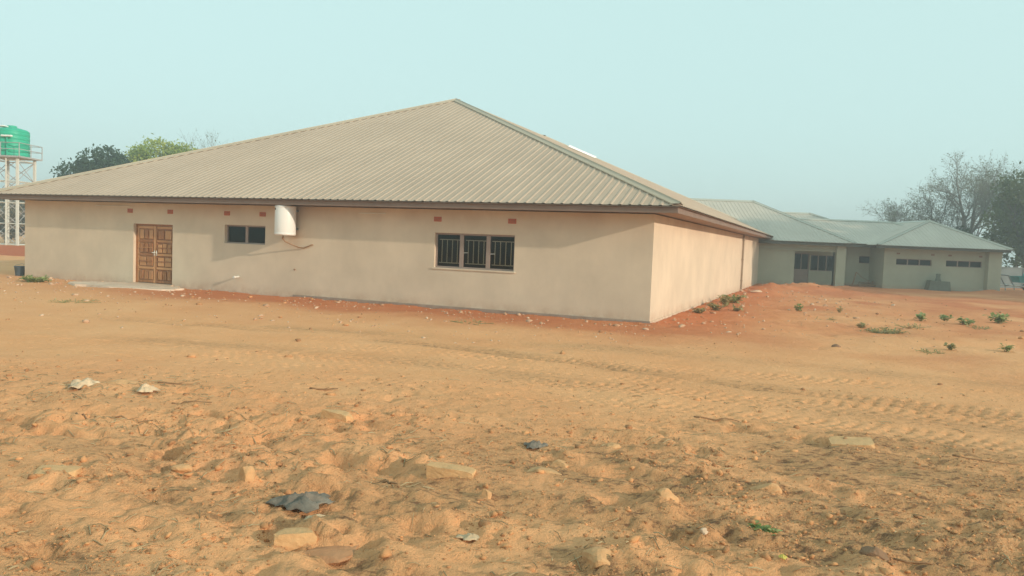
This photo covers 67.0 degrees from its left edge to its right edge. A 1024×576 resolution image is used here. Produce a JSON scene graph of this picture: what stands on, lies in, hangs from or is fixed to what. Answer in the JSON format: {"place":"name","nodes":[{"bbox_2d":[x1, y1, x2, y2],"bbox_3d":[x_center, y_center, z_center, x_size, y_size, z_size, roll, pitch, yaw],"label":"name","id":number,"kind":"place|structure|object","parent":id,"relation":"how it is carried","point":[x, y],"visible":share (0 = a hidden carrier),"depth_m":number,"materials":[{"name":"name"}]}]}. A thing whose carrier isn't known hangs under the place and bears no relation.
{"place":"outdoors","nodes":[
{"label":"outdoors","id":0,"kind":"place"},
{"bbox_2d":[0,229,1023,575],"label":"ground","id":1,"kind":"structure","parent":0,"point":[160,335],"depth_m":8.29,"materials":[{"name":"orange soil"}]},
{"bbox_2d":[0,199,20,242],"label":"dry bush","id":2,"kind":"object","parent":1,"relation":"on","point":[2,204],"visible":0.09,"depth_m":75.87,"materials":[{"name":"plant"}]},
{"bbox_2d":[0,200,24,239],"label":"dry bush","id":3,"kind":"object","parent":1,"relation":"on","point":[12,212],"visible":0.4,"depth_m":72.80,"materials":[{"name":"plant"}]},
{"bbox_2d":[0,245,24,255],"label":"brick wall","id":4,"kind":"structure","parent":1,"relation":"on","point":[12,250],"depth_m":48.12,"materials":[{"name":"brick"}]},
{"bbox_2d":[14,264,24,275],"bbox_3d":[-18.971,-0.707,29.832,0.410,0.467,0.410,2,3,0],"label":"pail","id":5,"kind":"object","parent":1,"relation":"on","point":[19,270],"visible":0.88,"depth_m":29.70,"materials":[{"name":"grey metal"}]},
{"bbox_2d":[0,142,42,245],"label":"tank stand","id":6,"kind":"object","parent":1,"relation":"on","point":[7,165],"visible":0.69,"depth_m":53.02,"materials":[{"name":"white metal"}]},
{"bbox_2d":[0,125,29,156],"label":"water tank","id":7,"kind":"object","parent":6,"relation":"on","point":[9,133],"visible":0.84,"depth_m":52.82,"materials":[{"name":"green plastic"}]},
{"bbox_2d":[20,275,50,282],"bbox_3d":[-16.543,-0.259,26.881,1.123,0.417,0.936,5,4,35],"label":"shrub","id":8,"kind":"object","parent":1,"relation":"on","point":[29,278],"visible":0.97,"depth_m":26.72,"materials":[{"name":"green plant"}]},
{"bbox_2d":[33,465,81,476],"bbox_3d":[-3.680,1.505,6.213,0.348,0.112,0.210,5,5,-8],"label":"brick","id":9,"kind":"object","parent":1,"relation":"on","point":[74,471],"visible":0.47,"depth_m":6.23,"materials":[{"name":"beige ceramic"}]},
{"bbox_2d":[48,298,96,302],"bbox_3d":[-11.437,0.355,20.355,1.360,0.190,1.022,1,4,-24],"label":"grass tuft","id":10,"kind":"object","parent":1,"relation":"on","point":[77,301],"visible":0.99,"depth_m":20.19,"materials":[{"name":"green plant"}]},
{"bbox_2d":[67,377,100,388],"bbox_3d":[-5.382,1.184,9.711,0.333,0.096,0.402,5,5,44],"label":"rag","id":11,"kind":"object","parent":1,"relation":"on","point":[79,383],"visible":0.94,"depth_m":9.66,"materials":[{"name":"white fabric"}]},
{"bbox_2d":[49,143,132,201],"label":"leafy tree","id":12,"kind":"object","parent":1,"relation":"on","point":[83,164],"visible":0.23,"depth_m":69.02,"materials":[{"name":"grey plant"}]},
{"bbox_2d":[105,379,138,383],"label":"stone","id":13,"kind":"object","parent":1,"relation":"on","point":[121,381],"visible":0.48,"depth_m":9.75,"materials":[{"name":"beige stone"}]},
{"bbox_2d":[68,281,183,290],"bbox_3d":[-13.079,-0.026,26.228,4.978,0.155,2.072,4,4,22],"label":"doorway apron","id":14,"kind":"object","parent":1,"relation":"on","point":[98,284],"visible":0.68,"depth_m":25.86,"materials":[{"name":"grey concrete"}]},
{"bbox_2d":[109,415,151,422],"bbox_3d":[-4.137,1.411,8.345,0.559,0.082,0.083,2,3,0],"label":"stick","id":15,"kind":"object","parent":1,"relation":"on","point":[130,419],"visible":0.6,"depth_m":8.32,"materials":[{"name":"brown wood"}]},
{"bbox_2d":[136,383,159,392],"bbox_3d":[-4.494,1.221,9.507,0.273,0.104,0.282,3,4,20],"label":"rag","id":16,"kind":"object","parent":1,"relation":"on","point":[144,387],"visible":1,"depth_m":9.47,"materials":[{"name":"white fabric"}]},
{"bbox_2d":[121,133,197,162],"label":"leafy tree","id":17,"kind":"object","parent":1,"relation":"on","point":[141,152],"visible":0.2,"depth_m":75.54,"materials":[{"name":"green plant"}]},
{"bbox_2d":[157,381,199,384],"bbox_3d":[-4.341,1.237,10.099,0.564,0.030,0.089,2,3,0],"label":"stick","id":18,"kind":"object","parent":1,"relation":"on","point":[175,383],"visible":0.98,"depth_m":10.07,"materials":[{"name":"brown wood"}]},
{"bbox_2d":[170,464,192,472],"bbox_3d":[-2.860,1.573,6.732,0.211,0.082,0.140,1,4,-20],"label":"stone","id":19,"kind":"object","parent":1,"relation":"on","point":[184,468],"visible":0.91,"depth_m":6.68,"materials":[{"name":"beige stone"}]},
{"bbox_2d":[171,398,211,403],"bbox_3d":[-3.732,1.335,9.037,0.455,0.083,0.076,2,3,-7],"label":"stick","id":20,"kind":"object","parent":1,"relation":"on","point":[191,401],"visible":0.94,"depth_m":9.01,"materials":[{"name":"brown wood"}]},
{"bbox_2d":[178,129,227,149],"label":"bare tree","id":21,"kind":"object","parent":1,"relation":"on","point":[202,140],"visible":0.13,"depth_m":76.23,"materials":[{"name":"grey plant"}]},
{"bbox_2d":[238,466,255,481],"bbox_3d":[-2.082,1.509,6.072,0.140,0.227,0.100,-6,3,0],"label":"stone","id":22,"kind":"object","parent":1,"relation":"on","point":[247,473],"visible":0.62,"depth_m":6.05,"materials":[{"name":"beige stone"}]},
{"bbox_2d":[274,527,316,550],"bbox_3d":[-1.413,1.647,5.055,0.275,0.132,0.148,1,-3,-14],"label":"brick","id":23,"kind":"object","parent":1,"relation":"on","point":[291,539],"visible":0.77,"depth_m":4.99,"materials":[{"name":"beige ceramic"}]},
{"bbox_2d":[265,491,334,513],"bbox_3d":[-1.530,1.536,5.703,0.410,0.098,0.395,4,4,30],"label":"plastic sheet","id":24,"kind":"object","parent":1,"relation":"on","point":[306,502],"visible":1,"depth_m":5.62,"materials":[{"name":"plastic"}]},
{"bbox_2d":[304,514,324,519],"bbox_3d":[-1.350,1.618,5.447,0.241,0.047,0.158,3,3,6],"label":"card scrap","id":25,"kind":"object","parent":1,"relation":"on","point":[310,516],"visible":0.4,"depth_m":5.46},
{"bbox_2d":[309,387,337,389],"bbox_3d":[-2.484,1.326,10.213,0.396,0.036,0.084,2,3,0],"label":"stick","id":26,"kind":"object","parent":1,"relation":"on","point":[322,388],"visible":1,"depth_m":10.19,"materials":[{"name":"brown wood"}]},
{"bbox_2d":[305,545,358,563],"bbox_3d":[-1.144,1.699,4.947,0.394,0.065,0.252,-1,4,-41],"label":"mud cake","id":27,"kind":"object","parent":1,"relation":"on","point":[332,554],"visible":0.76,"depth_m":4.91,"materials":[{"name":"brown soil"}]},
{"bbox_2d":[320,409,353,421],"bbox_3d":[-1.878,1.387,8.332,0.329,0.128,0.161,10,6,21],"label":"brick","id":28,"kind":"object","parent":1,"relation":"on","point":[344,416],"visible":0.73,"depth_m":8.28,"materials":[{"name":"beige ceramic"}]},
{"bbox_2d":[0,98,772,322],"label":"building","id":29,"kind":"structure","parent":1,"relation":"on","point":[457,204],"depth_m":24.95,"materials":[{"name":"beige paint"}]},
{"bbox_2d":[136,224,172,283],"bbox_3d":[-12.478,-1.193,27.098,1.820,2.070,0.138,4,4,22],"label":"door","id":30,"kind":"structure","parent":29,"relation":"in","point":[154,242],"depth_m":27.11,"materials":[{"name":"brown wood"}]},
{"bbox_2d":[227,225,264,244],"bbox_3d":[-8.724,-1.757,25.528,1.680,0.610,0.072,4,4,22],"label":"window","id":31,"kind":"structure","parent":29,"relation":"in","point":[247,226],"depth_m":25.52,"materials":[{"name":"brown paint"}]},
{"bbox_2d":[274,205,312,248],"bbox_3d":[-6.886,-1.908,24.234,1.117,1.325,0.751,4,4,22],"label":"water heater","id":32,"kind":"object","parent":29,"relation":"attached to","point":[285,220],"visible":1,"depth_m":24.00,"materials":[{"name":"white metal"}]},
{"bbox_2d":[435,233,514,270],"bbox_3d":[-1.060,-1.049,22.377,2.540,1.020,0.145,4,4,22],"label":"window","id":33,"kind":"structure","parent":29,"relation":"in","point":[462,236],"depth_m":22.43,"materials":[{"name":"brown paint"}]},
{"bbox_2d":[381,480,399,487],"bbox_3d":[-0.999,1.598,6.315,0.291,0.080,0.065,5,4,37],"label":"stick","id":34,"kind":"object","parent":1,"relation":"on","point":[390,482],"visible":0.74,"depth_m":6.29,"materials":[{"name":"brown wood"}]},
{"bbox_2d":[426,462,475,478],"bbox_3d":[-0.511,1.570,6.517,0.411,0.140,0.159,7,4,10],"label":"brick","id":35,"kind":"object","parent":1,"relation":"on","point":[438,470],"visible":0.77,"depth_m":6.46,"materials":[{"name":"beige ceramic"}]},
{"bbox_2d":[455,533,479,540],"bbox_3d":[-0.273,1.694,5.280,0.237,0.043,0.096,3,3,8],"label":"paper scrap","id":36,"kind":"object","parent":1,"relation":"on","point":[468,536],"visible":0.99,"depth_m":5.27,"materials":[{"name":"white paper"}]},
{"bbox_2d":[450,319,492,324],"bbox_3d":[-0.944,0.849,18.762,0.852,0.170,1.031,0,4,-29],"label":"grass tuft","id":37,"kind":"object","parent":1,"relation":"on","point":[473,321],"visible":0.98,"depth_m":18.80,"materials":[{"name":"green plant"}]},
{"bbox_2d":[479,489,491,498],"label":"stone","id":38,"kind":"object","parent":1,"relation":"on","point":[486,493],"visible":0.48,"depth_m":6.10,"materials":[{"name":"beige stone"}]},
{"bbox_2d":[0,276,1019,352],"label":"rubble","id":39,"kind":"object","parent":1,"relation":"on","point":[460,311],"visible":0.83,"depth_m":22.08,"materials":[{"name":"brown stone"}]},
{"bbox_2d":[0,354,1022,575],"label":"dry straw","id":40,"kind":"object","parent":1,"relation":"on","point":[228,429],"visible":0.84,"depth_m":6.94,"materials":[{"name":"beige plant"}]},
{"bbox_2d":[0,360,1023,575],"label":"soil clods","id":41,"kind":"object","parent":1,"relation":"on","point":[38,563],"visible":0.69,"depth_m":6.20,"materials":[{"name":"brown soil"}]},
{"bbox_2d":[6,282,1023,424],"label":"yard pebbles","id":42,"kind":"object","parent":1,"relation":"on","point":[561,352],"visible":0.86,"depth_m":19.71,"materials":[{"name":"stone"}]},
{"bbox_2d":[524,440,547,448],"bbox_3d":[0.234,1.520,7.569,0.239,0.063,0.204,1,4,-20],"label":"plastic scrap","id":43,"kind":"object","parent":1,"relation":"on","point":[532,444],"visible":1,"depth_m":7.52,"materials":[{"name":"plastic"}]},
{"bbox_2d":[527,467,561,474],"bbox_3d":[0.291,1.633,6.767,0.379,0.115,0.162,3,3,12],"label":"stone","id":44,"kind":"object","parent":1,"relation":"on","point":[549,470],"visible":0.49,"depth_m":6.76,"materials":[{"name":"beige stone"}]},
{"bbox_2d":[550,459,568,467],"bbox_3d":[0.450,1.649,7.148,0.227,0.133,0.160,4,4,25],"label":"stone","id":45,"kind":"object","parent":1,"relation":"on","point":[559,462],"visible":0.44,"depth_m":7.11,"materials":[{"name":"beige stone"}]},
{"bbox_2d":[582,547,611,568],"bbox_3d":[0.558,1.710,4.839,0.288,0.157,0.186,4,4,30],"label":"stone","id":46,"kind":"object","parent":1,"relation":"on","point":[595,557],"visible":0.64,"depth_m":4.80,"materials":[{"name":"beige stone"}]},
{"bbox_2d":[606,442,620,448],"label":"stone","id":47,"kind":"object","parent":1,"relation":"on","point":[613,445],"visible":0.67,"depth_m":7.46,"materials":[{"name":"beige stone"}]},
{"bbox_2d":[655,488,678,502],"bbox_3d":[1.218,1.647,6.059,0.186,0.174,0.144,0,4,-30],"label":"stone","id":48,"kind":"object","parent":1,"relation":"on","point":[667,493],"visible":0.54,"depth_m":6.02,"materials":[{"name":"beige stone"}]},
{"bbox_2d":[692,308,704,313],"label":"weed","id":49,"kind":"object","parent":1,"relation":"on","point":[699,310],"visible":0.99,"depth_m":24.49,"materials":[{"name":"green plant"}]},
{"bbox_2d":[700,528,707,534],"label":"stone","id":50,"kind":"object","parent":1,"relation":"on","point":[703,531],"visible":0.98,"depth_m":5.41,"materials":[{"name":"stone"}]},
{"bbox_2d":[694,416,738,421],"bbox_3d":[2.443,1.561,9.238,0.532,0.039,0.067,2,3,2],"label":"stick","id":51,"kind":"object","parent":1,"relation":"on","point":[713,419],"visible":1,"depth_m":9.23,"materials":[{"name":"brown wood"}]},
{"bbox_2d":[705,302,728,310],"bbox_3d":[6.853,0.641,26.092,0.755,0.323,0.653,0,4,-38],"label":"weed","id":52,"kind":"object","parent":1,"relation":"on","point":[713,306],"visible":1,"depth_m":26.06,"materials":[{"name":"green plant"}]},
{"bbox_2d":[717,295,732,305],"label":"weed","id":53,"kind":"object","parent":1,"relation":"on","point":[724,301],"visible":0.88,"depth_m":28.11,"materials":[{"name":"green plant"}]},
{"bbox_2d":[723,294,746,302],"bbox_3d":[8.617,0.496,30.001,0.845,0.501,0.867,0,4,-35],"label":"weed","id":54,"kind":"object","parent":1,"relation":"on","point":[735,299],"visible":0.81,"depth_m":30.01,"materials":[{"name":"green plant"}]},
{"bbox_2d":[732,304,742,310],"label":"weed","id":55,"kind":"object","parent":1,"relation":"on","point":[736,309],"visible":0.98,"depth_m":26.21,"materials":[{"name":"green plant"}]},
{"bbox_2d":[748,520,782,535],"bbox_3d":[1.798,1.751,5.538,0.220,0.129,0.241,-1,5,-43],"label":"grass tuft","id":56,"kind":"object","parent":1,"relation":"on","point":[766,528],"visible":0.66,"depth_m":5.53,"materials":[{"name":"green plant"}]},
{"bbox_2d":[750,483,781,493],"bbox_3d":[2.124,1.687,6.472,0.260,0.136,0.150,3,4,20],"label":"stone","id":57,"kind":"object","parent":1,"relation":"on","point":[774,487],"visible":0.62,"depth_m":6.42,"materials":[{"name":"beige stone"}]},
{"bbox_2d":[778,554,787,559],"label":"leaf","id":58,"kind":"object","parent":1,"relation":"on","point":[783,556],"visible":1,"depth_m":4.97,"materials":[{"name":"yellow plant"}]},
{"bbox_2d":[794,303,803,310],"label":"weed","id":59,"kind":"object","parent":1,"relation":"on","point":[799,308],"visible":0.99,"depth_m":26.97,"materials":[{"name":"green plant"}]},
{"bbox_2d":[827,436,874,448],"bbox_3d":[3.620,1.679,8.262,0.449,0.112,0.269,-1,8,12],"label":"brick","id":60,"kind":"object","parent":1,"relation":"on","point":[867,442],"visible":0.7,"depth_m":8.23,"materials":[{"name":"beige ceramic"}]},
{"bbox_2d":[690,198,1012,290],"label":"building","id":61,"kind":"structure","parent":1,"relation":"on","point":[802,247],"depth_m":50.51,"materials":[{"name":"grey paint"}]},
{"bbox_2d":[793,253,809,282],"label":"porch door","id":62,"kind":"structure","parent":61,"relation":"in","point":[801,263],"depth_m":51.63,"materials":[{"name":"grey paint"}]},
{"bbox_2d":[810,255,832,270],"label":"window","id":63,"kind":"structure","parent":61,"relation":"in","point":[818,262],"depth_m":51.61,"materials":[{"name":"grey glass"}]},
{"bbox_2d":[859,256,869,263],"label":"window","id":64,"kind":"structure","parent":61,"relation":"in","point":[862,259],"depth_m":52.52,"materials":[{"name":"grey glass"}]},
{"bbox_2d":[896,258,930,265],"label":"window","id":65,"kind":"structure","parent":61,"relation":"in","point":[914,262],"depth_m":50.53,"materials":[{"name":"grey glass"}]},
{"bbox_2d":[946,260,981,267],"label":"window","id":66,"kind":"structure","parent":61,"relation":"in","point":[949,263],"depth_m":50.53,"materials":[{"name":"grey glass"}]},
{"bbox_2d":[856,322,865,327],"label":"weed","id":67,"kind":"object","parent":1,"relation":"on","point":[862,325],"visible":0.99,"depth_m":21.88,"materials":[{"name":"green plant"}]},
{"bbox_2d":[849,272,875,286],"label":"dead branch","id":68,"kind":"object","parent":1,"relation":"on","point":[871,284],"visible":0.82,"depth_m":51.51,"materials":[{"name":"wood"}]},
{"bbox_2d":[858,546,888,560],"bbox_3d":[2.409,1.788,5.154,0.190,0.132,0.101,4,4,30],"label":"stone","id":69,"kind":"object","parent":1,"relation":"on","point":[873,552],"visible":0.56,"depth_m":5.13,"materials":[{"name":"stone"}]},
{"bbox_2d":[860,326,909,333],"bbox_3d":[10.088,1.202,21.069,1.291,0.360,1.063,2,3,0],"label":"grass tuft","id":70,"kind":"object","parent":1,"relation":"on","point":[886,331],"visible":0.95,"depth_m":20.98,"materials":[{"name":"green plant"}]},
{"bbox_2d":[859,198,946,224],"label":"bare tree","id":71,"kind":"object","parent":1,"relation":"on","point":[893,212],"visible":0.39,"depth_m":73.80,"materials":[{"name":"grey plant"}]},
{"bbox_2d":[896,323,922,329],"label":"grass tuft","id":72,"kind":"object","parent":1,"relation":"on","point":[914,325],"visible":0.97,"depth_m":21.81,"materials":[{"name":"green plant"}]},
{"bbox_2d":[913,312,926,320],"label":"weed","id":73,"kind":"object","parent":1,"relation":"on","point":[920,316],"visible":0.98,"depth_m":23.92,"materials":[{"name":"green plant"}]},
{"bbox_2d":[894,557,955,566],"bbox_3d":[2.747,1.823,5.140,0.400,0.060,0.062,2,3,3],"label":"stick","id":74,"kind":"object","parent":1,"relation":"on","point":[913,562],"visible":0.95,"depth_m":5.13,"materials":[{"name":"brown wood"}]},
{"bbox_2d":[913,348,942,354],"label":"grass tuft","id":75,"kind":"object","parent":1,"relation":"on","point":[923,350],"visible":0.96,"depth_m":16.79,"materials":[{"name":"green plant"}]},
{"bbox_2d":[924,274,950,290],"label":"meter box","id":76,"kind":"object","parent":1,"relation":"on","point":[937,284],"visible":0.97,"depth_m":49.70,"materials":[{"name":"grey paint"}]},
{"bbox_2d":[938,314,953,320],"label":"weed","id":77,"kind":"object","parent":1,"relation":"on","point":[943,317],"visible":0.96,"depth_m":25.63,"materials":[{"name":"green plant"}]},
{"bbox_2d":[901,176,992,234],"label":"bare tree","id":78,"kind":"object","parent":1,"relation":"on","point":[930,200],"visible":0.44,"depth_m":74.72,"materials":[{"name":"grey plant"}]},
{"bbox_2d":[944,342,955,349],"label":"weed","id":79,"kind":"object","parent":1,"relation":"on","point":[951,346],"visible":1,"depth_m":17.14,"materials":[{"name":"green plant"}]},
{"bbox_2d":[957,317,975,324],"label":"weed","id":80,"kind":"object","parent":1,"relation":"on","point":[967,321],"visible":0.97,"depth_m":23.40,"materials":[{"name":"green plant"}]},
{"bbox_2d":[956,225,978,236],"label":"leafy tree","id":81,"kind":"object","parent":1,"relation":"on","point":[965,230],"visible":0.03,"depth_m":69.50,"materials":[{"name":"grey plant"}]},
{"bbox_2d":[915,151,1021,232],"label":"bare tree","id":82,"kind":"object","parent":1,"relation":"on","point":[964,217],"visible":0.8,"depth_m":70.97,"materials":[{"name":"grey plant"}]},
{"bbox_2d":[966,324,988,329],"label":"grass tuft","id":83,"kind":"object","parent":1,"relation":"on","point":[973,326],"visible":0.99,"depth_m":22.78,"materials":[{"name":"green plant"}]},
{"bbox_2d":[938,149,1023,235],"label":"bare tree","id":84,"kind":"object","parent":1,"relation":"on","point":[981,177],"visible":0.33,"depth_m":76.84,"materials":[{"name":"grey plant"}]},
{"bbox_2d":[952,454,1021,464],"bbox_3d":[4.761,1.716,7.787,0.638,0.057,0.115,3,3,11],"label":"stick","id":85,"kind":"object","parent":1,"relation":"on","point":[984,460],"visible":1,"depth_m":7.75,"materials":[{"name":"brown wood"}]},
{"bbox_2d":[964,161,1023,267],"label":"bare tree","id":86,"kind":"object","parent":1,"relation":"on","point":[994,199],"visible":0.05,"depth_m":75.31,"materials":[{"name":"grey plant"}]},
{"bbox_2d":[988,312,1009,323],"bbox_3d":[15.328,0.967,24.405,0.684,0.397,0.680,0,4,-29],"label":"weed","id":87,"kind":"object","parent":1,"relation":"on","point":[998,318],"visible":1,"depth_m":24.35,"materials":[{"name":"green plant"}]},
{"bbox_2d":[979,161,1023,267],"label":"leafy tree","id":88,"kind":"object","parent":1,"relation":"on","point":[1013,223],"visible":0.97,"depth_m":66.54,"materials":[{"name":"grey plant"}]},
{"bbox_2d":[998,343,1014,351],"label":"weed","id":89,"kind":"object","parent":1,"relation":"on","point":[1008,348],"visible":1,"depth_m":17.36,"materials":[{"name":"green plant"}]},
{"bbox_2d":[1000,267,1023,287],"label":"boundary wall","id":90,"kind":"structure","parent":1,"relation":"on","point":[1011,271],"depth_m":60.45,"materials":[{"name":"grey paint"}]},
{"bbox_2d":[0,0,1023,266],"label":"sky","id":91,"kind":"structure","parent":0,"point":[824,108],"materials":[{"name":"blue"}]},
{"bbox_2d":[1000,274,1023,289],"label":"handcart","id":92,"kind":"object","parent":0,"point":[1019,279],"visible":0.86,"depth_m":54.95,"materials":[{"name":"teal paint"}]}
]}

